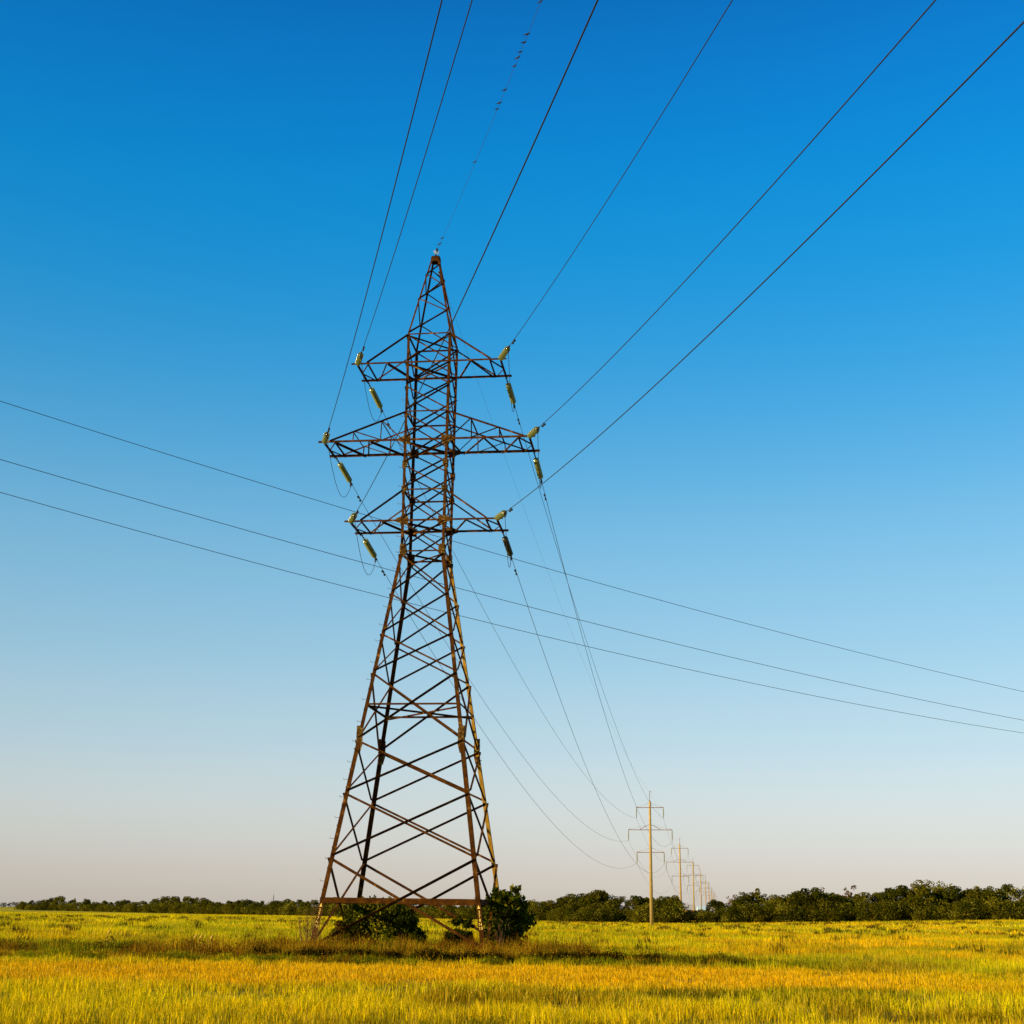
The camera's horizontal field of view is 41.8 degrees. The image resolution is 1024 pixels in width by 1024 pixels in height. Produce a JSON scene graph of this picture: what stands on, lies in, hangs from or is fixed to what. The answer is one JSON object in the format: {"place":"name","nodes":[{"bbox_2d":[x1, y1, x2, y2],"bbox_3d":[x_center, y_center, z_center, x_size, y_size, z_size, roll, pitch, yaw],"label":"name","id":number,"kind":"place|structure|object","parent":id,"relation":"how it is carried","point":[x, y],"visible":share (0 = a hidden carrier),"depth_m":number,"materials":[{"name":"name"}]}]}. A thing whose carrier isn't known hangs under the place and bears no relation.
{"place":"outdoors","nodes":[
{"label":"outdoors","id":0,"kind":"place"},
{"bbox_2d":[0,459,1020,719],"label":"power line","id":1,"kind":"object","parent":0,"point":[470,591],"visible":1,"depth_m":46.42,"materials":[{"name":"metal"}]},
{"bbox_2d":[0,492,1021,732],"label":"power line","id":2,"kind":"object","parent":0,"point":[467,617],"visible":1,"depth_m":48.60,"materials":[{"name":"metal"}]},
{"bbox_2d":[0,907,1023,1023],"bbox_3d":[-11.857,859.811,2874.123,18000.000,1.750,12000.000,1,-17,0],"label":"field ground","id":3,"kind":"structure","parent":0,"point":[8,909],"depth_m":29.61,"materials":[{"name":"yellow plant"}]},
{"bbox_2d":[121,902,139,912],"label":"windbreak shrub","id":4,"kind":"object","parent":3,"relation":"on","point":[129,907],"visible":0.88,"depth_m":516.07,"materials":[{"name":"green plant"}]},
{"bbox_2d":[179,903,199,913],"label":"windbreak shrub","id":5,"kind":"object","parent":3,"relation":"on","point":[188,907],"visible":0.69,"depth_m":462.65,"materials":[{"name":"green plant"}]},
{"bbox_2d":[190,902,209,913],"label":"windbreak shrub","id":6,"kind":"object","parent":3,"relation":"on","point":[198,909],"visible":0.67,"depth_m":455.60,"materials":[{"name":"green plant"}]},
{"bbox_2d":[261,900,290,915],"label":"windbreak shrub","id":7,"kind":"object","parent":3,"relation":"on","point":[279,904],"visible":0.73,"depth_m":399.70,"materials":[{"name":"green plant"}]},
{"bbox_2d":[278,902,302,915],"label":"windbreak shrub","id":8,"kind":"object","parent":3,"relation":"on","point":[290,907],"visible":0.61,"depth_m":394.10,"materials":[{"name":"green plant"}]},
{"bbox_2d":[298,902,323,944],"bbox_3d":[-8.292,16.940,54.883,1.104,2.167,1.096,8,-18,-24],"label":"bare shrub","id":9,"kind":"object","parent":3,"relation":"on","point":[310,933],"visible":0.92,"depth_m":54.74,"materials":[{"name":"plant"}]},
{"bbox_2d":[326,920,365,942],"bbox_3d":[-7.208,18.408,58.381,1.789,1.491,2.123,1,-17,0],"label":"leafy bush","id":10,"kind":"object","parent":3,"relation":"on","point":[339,924],"visible":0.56,"depth_m":58.02,"materials":[{"name":"green plant"}]},
{"bbox_2d":[335,895,422,944],"bbox_3d":[-6.056,18.231,59.458,3.752,2.487,3.560,11,-19,-30],"label":"leafy bush","id":11,"kind":"object","parent":3,"relation":"on","point":[388,915],"visible":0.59,"depth_m":58.96,"materials":[{"name":"green plant"}]},
{"bbox_2d":[381,915,428,944],"bbox_3d":[-4.626,18.278,58.117,2.034,1.657,1.649,1,-17,0],"label":"leafy bush","id":12,"kind":"object","parent":3,"relation":"on","point":[401,925],"visible":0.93,"depth_m":57.88,"materials":[{"name":"green plant"}]},
{"bbox_2d":[310,256,539,950],"bbox_3d":[-4.072,3.269,63.132,10.500,33.751,8.082,-1,-17,7],"label":"lattice pylon","id":13,"kind":"object","parent":3,"relation":"on","point":[443,519],"visible":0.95,"depth_m":63.06,"materials":[{"name":"metal"}]},
{"bbox_2d":[322,432,329,443],"bbox_3d":[-8.790,-3.473,63.420,0.288,0.390,2.526,4,-8,-11],"label":"insulator string","id":14,"kind":"object","parent":13,"relation":"attached to","point":[326,435],"visible":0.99,"depth_m":62.98,"materials":[{"name":"glass"}]},
{"bbox_2d":[327,0,442,432],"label":"power line","id":15,"kind":"object","parent":14,"relation":"attached to","point":[393,188],"visible":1,"depth_m":33.34,"materials":[{"name":"metal"}]},
{"bbox_2d":[336,458,352,486],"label":"insulator string","id":16,"kind":"object","parent":13,"relation":"attached to","point":[345,473],"visible":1,"depth_m":68.02,"materials":[{"name":"glass"}]},
{"bbox_2d":[353,487,615,840],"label":"power line","id":17,"kind":"object","parent":16,"relation":"attached to","point":[458,662],"visible":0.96,"depth_m":91.66,"materials":[{"name":"metal"}]},
{"bbox_2d":[348,513,356,523],"bbox_3d":[-7.362,0.322,62.117,0.288,0.390,2.526,4,-9,-11],"label":"insulator string","id":18,"kind":"object","parent":13,"relation":"attached to","point":[352,518],"visible":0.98,"depth_m":61.61,"materials":[{"name":"glass"}]},
{"bbox_2d":[355,0,598,513],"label":"power line","id":19,"kind":"object","parent":18,"relation":"attached to","point":[501,213],"visible":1,"depth_m":26.62,"materials":[{"name":"metal"}]},
{"bbox_2d":[355,352,363,365],"bbox_3d":[-7.316,-7.315,64.373,0.288,0.390,2.526,4,-7,-11],"label":"insulator string","id":20,"kind":"object","parent":13,"relation":"attached to","point":[360,355],"visible":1,"depth_m":64.08,"materials":[{"name":"glass"}]},
{"bbox_2d":[361,0,472,352],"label":"power line","id":21,"kind":"object","parent":20,"relation":"attached to","point":[425,154],"visible":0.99,"depth_m":39.73,"materials":[{"name":"metal"}]},
{"bbox_2d":[361,535,377,561],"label":"insulator string","id":22,"kind":"object","parent":13,"relation":"attached to","point":[369,547],"visible":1,"depth_m":66.68,"materials":[{"name":"glass"}]},
{"bbox_2d":[378,562,630,867],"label":"power line","id":23,"kind":"object","parent":22,"relation":"attached to","point":[480,727],"visible":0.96,"depth_m":96.22,"materials":[{"name":"metal"}]},
{"bbox_2d":[368,382,382,412],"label":"insulator string","id":24,"kind":"object","parent":13,"relation":"attached to","point":[375,397],"visible":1,"depth_m":69.02,"materials":[{"name":"glass"}]},
{"bbox_2d":[383,413,633,817],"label":"power line","id":25,"kind":"object","parent":24,"relation":"attached to","point":[494,629],"visible":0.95,"depth_m":100.98,"materials":[{"name":"metal"}]},
{"bbox_2d":[494,510,506,520],"bbox_3d":[-0.491,0.189,61.289,0.288,0.390,2.526,4,-8,-10],"label":"insulator string","id":26,"kind":"object","parent":13,"relation":"attached to","point":[500,515],"visible":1,"depth_m":60.86,"materials":[{"name":"glass"}]},
{"bbox_2d":[506,21,1023,511],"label":"power line","id":27,"kind":"object","parent":26,"relation":"attached to","point":[814,231],"visible":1,"depth_m":26.14,"materials":[{"name":"metal"}]},
{"bbox_2d":[498,345,509,360],"bbox_3d":[-0.347,-7.488,63.539,0.288,0.390,2.526,4,-8,-10],"label":"insulator string","id":28,"kind":"object","parent":13,"relation":"attached to","point":[503,353],"visible":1,"depth_m":63.38,"materials":[{"name":"glass"}]},
{"bbox_2d":[510,0,732,344],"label":"power line","id":29,"kind":"object","parent":28,"relation":"attached to","point":[637,152],"visible":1,"depth_m":40.52,"materials":[{"name":"metal"}]},
{"bbox_2d":[502,532,512,560],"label":"insulator string","id":30,"kind":"object","parent":13,"relation":"hanging from","point":[509,550],"visible":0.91,"depth_m":65.84,"materials":[{"name":"glass"}]},
{"bbox_2d":[512,560,661,872],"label":"power line","id":31,"kind":"object","parent":30,"relation":"attached to","point":[564,710],"visible":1,"depth_m":86.63,"materials":[{"name":"metal"}]},
{"bbox_2d":[506,378,515,408],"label":"insulator string","id":32,"kind":"object","parent":13,"relation":"attached to","point":[512,396],"visible":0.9,"depth_m":68.25,"materials":[{"name":"glass"}]},
{"bbox_2d":[515,408,654,809],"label":"power line","id":33,"kind":"object","parent":32,"relation":"attached to","point":[570,591],"visible":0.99,"depth_m":90.02,"materials":[{"name":"metal"}]},
{"bbox_2d":[527,426,539,437],"bbox_3d":[1.010,-3.660,62.239,0.288,0.390,2.526,4,-6,-9],"label":"insulator string","id":34,"kind":"object","parent":13,"relation":"attached to","point":[533,432],"visible":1,"depth_m":61.94,"materials":[{"name":"glass"}]},
{"bbox_2d":[541,0,935,425],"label":"power line","id":35,"kind":"object","parent":34,"relation":"attached to","point":[932,3],"visible":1,"depth_m":31.33,"materials":[{"name":"metal"}]},
{"bbox_2d":[533,453,542,483],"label":"insulator string","id":36,"kind":"object","parent":13,"relation":"attached to","point":[538,469],"visible":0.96,"depth_m":66.92,"materials":[{"name":"glass"}]},
{"bbox_2d":[542,484,665,846],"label":"power line","id":37,"kind":"object","parent":36,"relation":"attached to","point":[583,640],"visible":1,"depth_m":85.35,"materials":[{"name":"metal"}]},
{"bbox_2d":[417,905,441,917],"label":"windbreak shrub","id":38,"kind":"object","parent":3,"relation":"on","point":[424,908],"visible":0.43,"depth_m":322.96,"materials":[{"name":"green plant"}]},
{"bbox_2d":[0,924,862,969],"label":"tall weeds","id":39,"kind":"object","parent":3,"relation":"on","point":[339,950],"visible":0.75,"depth_m":45.66,"materials":[{"name":"green plant"}]},
{"bbox_2d":[433,905,459,919],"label":"windbreak shrub","id":40,"kind":"object","parent":3,"relation":"on","point":[453,908],"visible":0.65,"depth_m":318.17,"materials":[{"name":"green plant"}]},
{"bbox_2d":[444,915,475,948],"bbox_3d":[-2.283,18.485,58.731,1.453,1.670,1.776,1,-17,0],"label":"leafy bush","id":41,"kind":"object","parent":3,"relation":"on","point":[466,923],"visible":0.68,"depth_m":58.52,"materials":[{"name":"green plant"}]},
{"bbox_2d":[457,905,474,919],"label":"windbreak shrub","id":42,"kind":"object","parent":3,"relation":"on","point":[464,911],"visible":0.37,"depth_m":310.48,"materials":[{"name":"green plant"}]},
{"bbox_2d":[473,883,537,945],"bbox_3d":[-0.481,17.815,58.800,3.045,3.046,2.877,10,-19,-29],"label":"leafy bush","id":43,"kind":"object","parent":3,"relation":"on","point":[509,907],"visible":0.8,"depth_m":58.09,"materials":[{"name":"green plant"}]},
{"bbox_2d":[526,901,551,920],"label":"windbreak shrub","id":44,"kind":"object","parent":3,"relation":"on","point":[538,910],"visible":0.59,"depth_m":285.00,"materials":[{"name":"green plant"}]},
{"bbox_2d":[551,905,578,921],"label":"windbreak shrub","id":45,"kind":"object","parent":3,"relation":"on","point":[558,914],"visible":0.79,"depth_m":277.02,"materials":[{"name":"green plant"}]},
{"bbox_2d":[563,893,579,914],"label":"windbreak tree","id":46,"kind":"object","parent":3,"relation":"on","point":[572,898],"visible":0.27,"depth_m":283.68,"materials":[{"name":"green plant"}]},
{"bbox_2d":[562,909,585,921],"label":"windbreak shrub","id":47,"kind":"object","parent":3,"relation":"on","point":[572,916],"visible":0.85,"depth_m":274.35,"materials":[{"name":"green plant"}]},
{"bbox_2d":[571,893,585,921],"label":"windbreak tree","id":48,"kind":"object","parent":3,"relation":"on","point":[574,906],"visible":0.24,"depth_m":281.30,"materials":[{"name":"green plant"}]},
{"bbox_2d":[578,893,602,921],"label":"windbreak tree","id":49,"kind":"object","parent":3,"relation":"on","point":[584,898],"visible":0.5,"depth_m":276.78,"materials":[{"name":"green plant"}]},
{"bbox_2d":[578,889,612,919],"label":"windbreak tree","id":50,"kind":"object","parent":3,"relation":"on","point":[593,896],"visible":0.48,"depth_m":276.28,"materials":[{"name":"green plant"}]},
{"bbox_2d":[582,909,610,921],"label":"windbreak shrub","id":51,"kind":"object","parent":3,"relation":"on","point":[597,917],"visible":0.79,"depth_m":270.55,"materials":[{"name":"green plant"}]},
{"bbox_2d":[578,903,615,921],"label":"windbreak shrub","id":52,"kind":"object","parent":3,"relation":"on","point":[583,912],"visible":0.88,"depth_m":270.56,"materials":[{"name":"green plant"}]},
{"bbox_2d":[600,894,620,921],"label":"windbreak tree","id":53,"kind":"object","parent":3,"relation":"on","point":[606,902],"visible":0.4,"depth_m":276.27,"materials":[{"name":"green plant"}]},
{"bbox_2d":[606,907,627,922],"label":"windbreak shrub","id":54,"kind":"object","parent":3,"relation":"on","point":[620,914],"visible":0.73,"depth_m":272.63,"materials":[{"name":"green plant"}]},
{"bbox_2d":[611,896,629,920],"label":"windbreak tree","id":55,"kind":"object","parent":3,"relation":"on","point":[621,901],"visible":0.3,"depth_m":278.08,"materials":[{"name":"green plant"}]},
{"bbox_2d":[622,895,644,922],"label":"windbreak tree","id":56,"kind":"object","parent":3,"relation":"on","point":[634,899],"visible":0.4,"depth_m":274.98,"materials":[{"name":"green plant"}]},
{"bbox_2d":[623,905,656,922],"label":"windbreak shrub","id":57,"kind":"object","parent":3,"relation":"on","point":[645,915],"visible":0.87,"depth_m":267.89,"materials":[{"name":"green plant"}]},
{"bbox_2d":[628,791,671,924],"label":"concrete power pole","id":58,"kind":"object","parent":3,"relation":"on","point":[650,852],"visible":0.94,"depth_m":226.78,"materials":[{"name":"concrete"}]},
{"bbox_2d":[632,901,677,922],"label":"windbreak shrub","id":59,"kind":"object","parent":3,"relation":"on","point":[647,906],"visible":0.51,"depth_m":268.69,"materials":[{"name":"green plant"}]},
{"bbox_2d":[649,899,690,923],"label":"windbreak shrub","id":60,"kind":"object","parent":3,"relation":"on","point":[676,908],"visible":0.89,"depth_m":266.82,"materials":[{"name":"green plant"}]},
{"bbox_2d":[671,838,693,900],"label":"concrete power pole","id":61,"kind":"object","parent":3,"relation":"on","point":[679,848],"visible":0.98,"depth_m":369.70,"materials":[{"name":"concrete"}]},
{"bbox_2d":[691,909,715,923],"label":"windbreak shrub","id":62,"kind":"object","parent":3,"relation":"on","point":[702,913],"visible":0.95,"depth_m":267.58,"materials":[{"name":"green plant"}]},
{"bbox_2d":[705,899,726,921],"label":"windbreak tree","id":63,"kind":"object","parent":3,"relation":"on","point":[713,904],"visible":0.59,"depth_m":277.72,"materials":[{"name":"green plant"}]},
{"bbox_2d":[713,909,742,922],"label":"windbreak shrub","id":64,"kind":"object","parent":3,"relation":"on","point":[727,919],"visible":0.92,"depth_m":266.27,"materials":[{"name":"green plant"}]},
{"bbox_2d":[712,906,744,922],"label":"windbreak shrub","id":65,"kind":"object","parent":3,"relation":"on","point":[734,908],"visible":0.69,"depth_m":268.18,"materials":[{"name":"green plant"}]},
{"bbox_2d":[726,896,752,922],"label":"windbreak tree","id":66,"kind":"object","parent":3,"relation":"on","point":[738,901],"visible":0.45,"depth_m":272.29,"materials":[{"name":"green plant"}]},
{"bbox_2d":[733,892,758,920],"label":"windbreak tree","id":67,"kind":"object","parent":3,"relation":"on","point":[750,897],"visible":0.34,"depth_m":274.88,"materials":[{"name":"green plant"}]},
{"bbox_2d":[733,901,767,922],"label":"windbreak shrub","id":68,"kind":"object","parent":3,"relation":"on","point":[755,912],"visible":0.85,"depth_m":268.01,"materials":[{"name":"green plant"}]},
{"bbox_2d":[765,894,788,919],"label":"windbreak tree","id":69,"kind":"object","parent":3,"relation":"on","point":[778,898],"visible":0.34,"depth_m":271.13,"materials":[{"name":"green plant"}]},
{"bbox_2d":[761,900,805,922],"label":"windbreak shrub","id":70,"kind":"object","parent":3,"relation":"on","point":[784,906],"visible":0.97,"depth_m":265.86,"materials":[{"name":"green plant"}]},
{"bbox_2d":[786,888,819,921],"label":"windbreak tree","id":71,"kind":"object","parent":3,"relation":"on","point":[806,892],"visible":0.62,"depth_m":269.45,"materials":[{"name":"green plant"}]},
{"bbox_2d":[802,888,833,919],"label":"windbreak tree","id":72,"kind":"object","parent":3,"relation":"on","point":[818,895],"visible":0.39,"depth_m":269.50,"materials":[{"name":"green plant"}]},
{"bbox_2d":[803,900,849,922],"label":"windbreak shrub","id":73,"kind":"object","parent":3,"relation":"on","point":[824,904],"visible":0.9,"depth_m":264.77,"materials":[{"name":"green plant"}]},
{"bbox_2d":[818,907,851,921],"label":"windbreak shrub","id":74,"kind":"object","parent":3,"relation":"on","point":[826,912],"visible":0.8,"depth_m":264.57,"materials":[{"name":"green plant"}]},
{"bbox_2d":[828,894,847,920],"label":"windbreak tree","id":75,"kind":"object","parent":3,"relation":"on","point":[837,899],"visible":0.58,"depth_m":269.45,"materials":[{"name":"green plant"}]},
{"bbox_2d":[831,902,858,921],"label":"windbreak shrub","id":76,"kind":"object","parent":3,"relation":"on","point":[850,911],"visible":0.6,"depth_m":265.32,"materials":[{"name":"green plant"}]},
{"bbox_2d":[853,892,873,911],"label":"windbreak tree","id":77,"kind":"object","parent":3,"relation":"on","point":[867,896],"visible":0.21,"depth_m":273.29,"materials":[{"name":"green plant"}]},
{"bbox_2d":[849,899,884,921],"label":"windbreak shrub","id":78,"kind":"object","parent":3,"relation":"on","point":[862,905],"visible":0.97,"depth_m":263.96,"materials":[{"name":"green plant"}]},
{"bbox_2d":[872,887,894,903],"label":"windbreak tree","id":79,"kind":"object","parent":3,"relation":"on","point":[880,895],"visible":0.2,"depth_m":271.61,"materials":[{"name":"green plant"}]},
{"bbox_2d":[864,899,908,921],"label":"windbreak shrub","id":80,"kind":"object","parent":3,"relation":"on","point":[889,913],"visible":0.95,"depth_m":262.54,"materials":[{"name":"green plant"}]},
{"bbox_2d":[878,899,915,921],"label":"windbreak shrub","id":81,"kind":"object","parent":3,"relation":"on","point":[901,908],"visible":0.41,"depth_m":264.35,"materials":[{"name":"green plant"}]},
{"bbox_2d":[883,885,914,907],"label":"windbreak tree","id":82,"kind":"object","parent":3,"relation":"on","point":[902,892],"visible":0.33,"depth_m":268.90,"materials":[{"name":"green plant"}]},
{"bbox_2d":[895,898,923,921],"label":"windbreak shrub","id":83,"kind":"object","parent":3,"relation":"on","point":[900,901],"visible":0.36,"depth_m":264.68,"materials":[{"name":"green plant"}]},
{"bbox_2d":[904,905,929,920],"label":"windbreak shrub","id":84,"kind":"object","parent":3,"relation":"on","point":[917,915],"visible":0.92,"depth_m":262.45,"materials":[{"name":"green plant"}]},
{"bbox_2d":[906,883,937,916],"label":"windbreak tree","id":85,"kind":"object","parent":3,"relation":"on","point":[925,891],"visible":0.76,"depth_m":266.40,"materials":[{"name":"green plant"}]},
{"bbox_2d":[910,879,947,904],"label":"windbreak tree","id":86,"kind":"object","parent":3,"relation":"on","point":[935,892],"visible":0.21,"depth_m":271.65,"materials":[{"name":"green plant"}]},
{"bbox_2d":[908,897,951,920],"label":"windbreak shrub","id":87,"kind":"object","parent":3,"relation":"on","point":[936,905],"visible":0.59,"depth_m":264.02,"materials":[{"name":"green plant"}]},
{"bbox_2d":[941,885,970,917],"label":"windbreak tree","id":88,"kind":"object","parent":3,"relation":"on","point":[952,891],"visible":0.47,"depth_m":268.58,"materials":[{"name":"green plant"}]},
{"bbox_2d":[946,901,979,920],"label":"windbreak shrub","id":89,"kind":"object","parent":3,"relation":"on","point":[958,905],"visible":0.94,"depth_m":260.83,"materials":[{"name":"green plant"}]},
{"bbox_2d":[950,898,987,919],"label":"windbreak shrub","id":90,"kind":"object","parent":3,"relation":"on","point":[973,902],"visible":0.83,"depth_m":261.43,"materials":[{"name":"green plant"}]},
{"bbox_2d":[955,886,994,919],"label":"windbreak tree","id":91,"kind":"object","parent":3,"relation":"on","point":[974,893],"visible":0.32,"depth_m":266.70,"materials":[{"name":"green plant"}]},
{"bbox_2d":[960,886,1004,905],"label":"windbreak tree","id":92,"kind":"object","parent":3,"relation":"on","point":[991,893],"visible":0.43,"depth_m":267.83,"materials":[{"name":"green plant"}]},
{"bbox_2d":[973,902,1002,920],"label":"windbreak shrub","id":93,"kind":"object","parent":3,"relation":"on","point":[992,916],"visible":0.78,"depth_m":261.27,"materials":[{"name":"green plant"}]},
{"bbox_2d":[980,901,1008,920],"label":"windbreak shrub","id":94,"kind":"object","parent":3,"relation":"on","point":[1000,910],"visible":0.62,"depth_m":261.57,"materials":[{"name":"green plant"}]},
{"bbox_2d":[982,896,1021,920],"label":"windbreak shrub","id":95,"kind":"object","parent":3,"relation":"on","point":[996,901],"visible":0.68,"depth_m":261.71,"materials":[{"name":"green plant"}]},
{"bbox_2d":[996,883,1021,919],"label":"windbreak tree","id":96,"kind":"object","parent":3,"relation":"on","point":[1009,890],"visible":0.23,"depth_m":271.13,"materials":[{"name":"green plant"}]},
{"bbox_2d":[996,885,1021,902],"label":"windbreak tree","id":97,"kind":"object","parent":3,"relation":"on","point":[1015,895],"visible":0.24,"depth_m":269.55,"materials":[{"name":"green plant"}]},
{"bbox_2d":[999,902,1023,919],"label":"windbreak shrub","id":98,"kind":"object","parent":3,"relation":"on","point":[1019,911],"visible":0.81,"depth_m":261.04,"materials":[{"name":"green plant"}]},
{"bbox_2d":[0,401,1023,691],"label":"power line","id":99,"kind":"object","parent":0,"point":[474,547],"visible":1,"depth_m":48.29,"materials":[{"name":"metal"}]},
{"bbox_2d":[0,0,1023,910],"label":"sky","id":100,"kind":"structure","parent":0,"point":[195,195],"materials":[{"name":"blue"}]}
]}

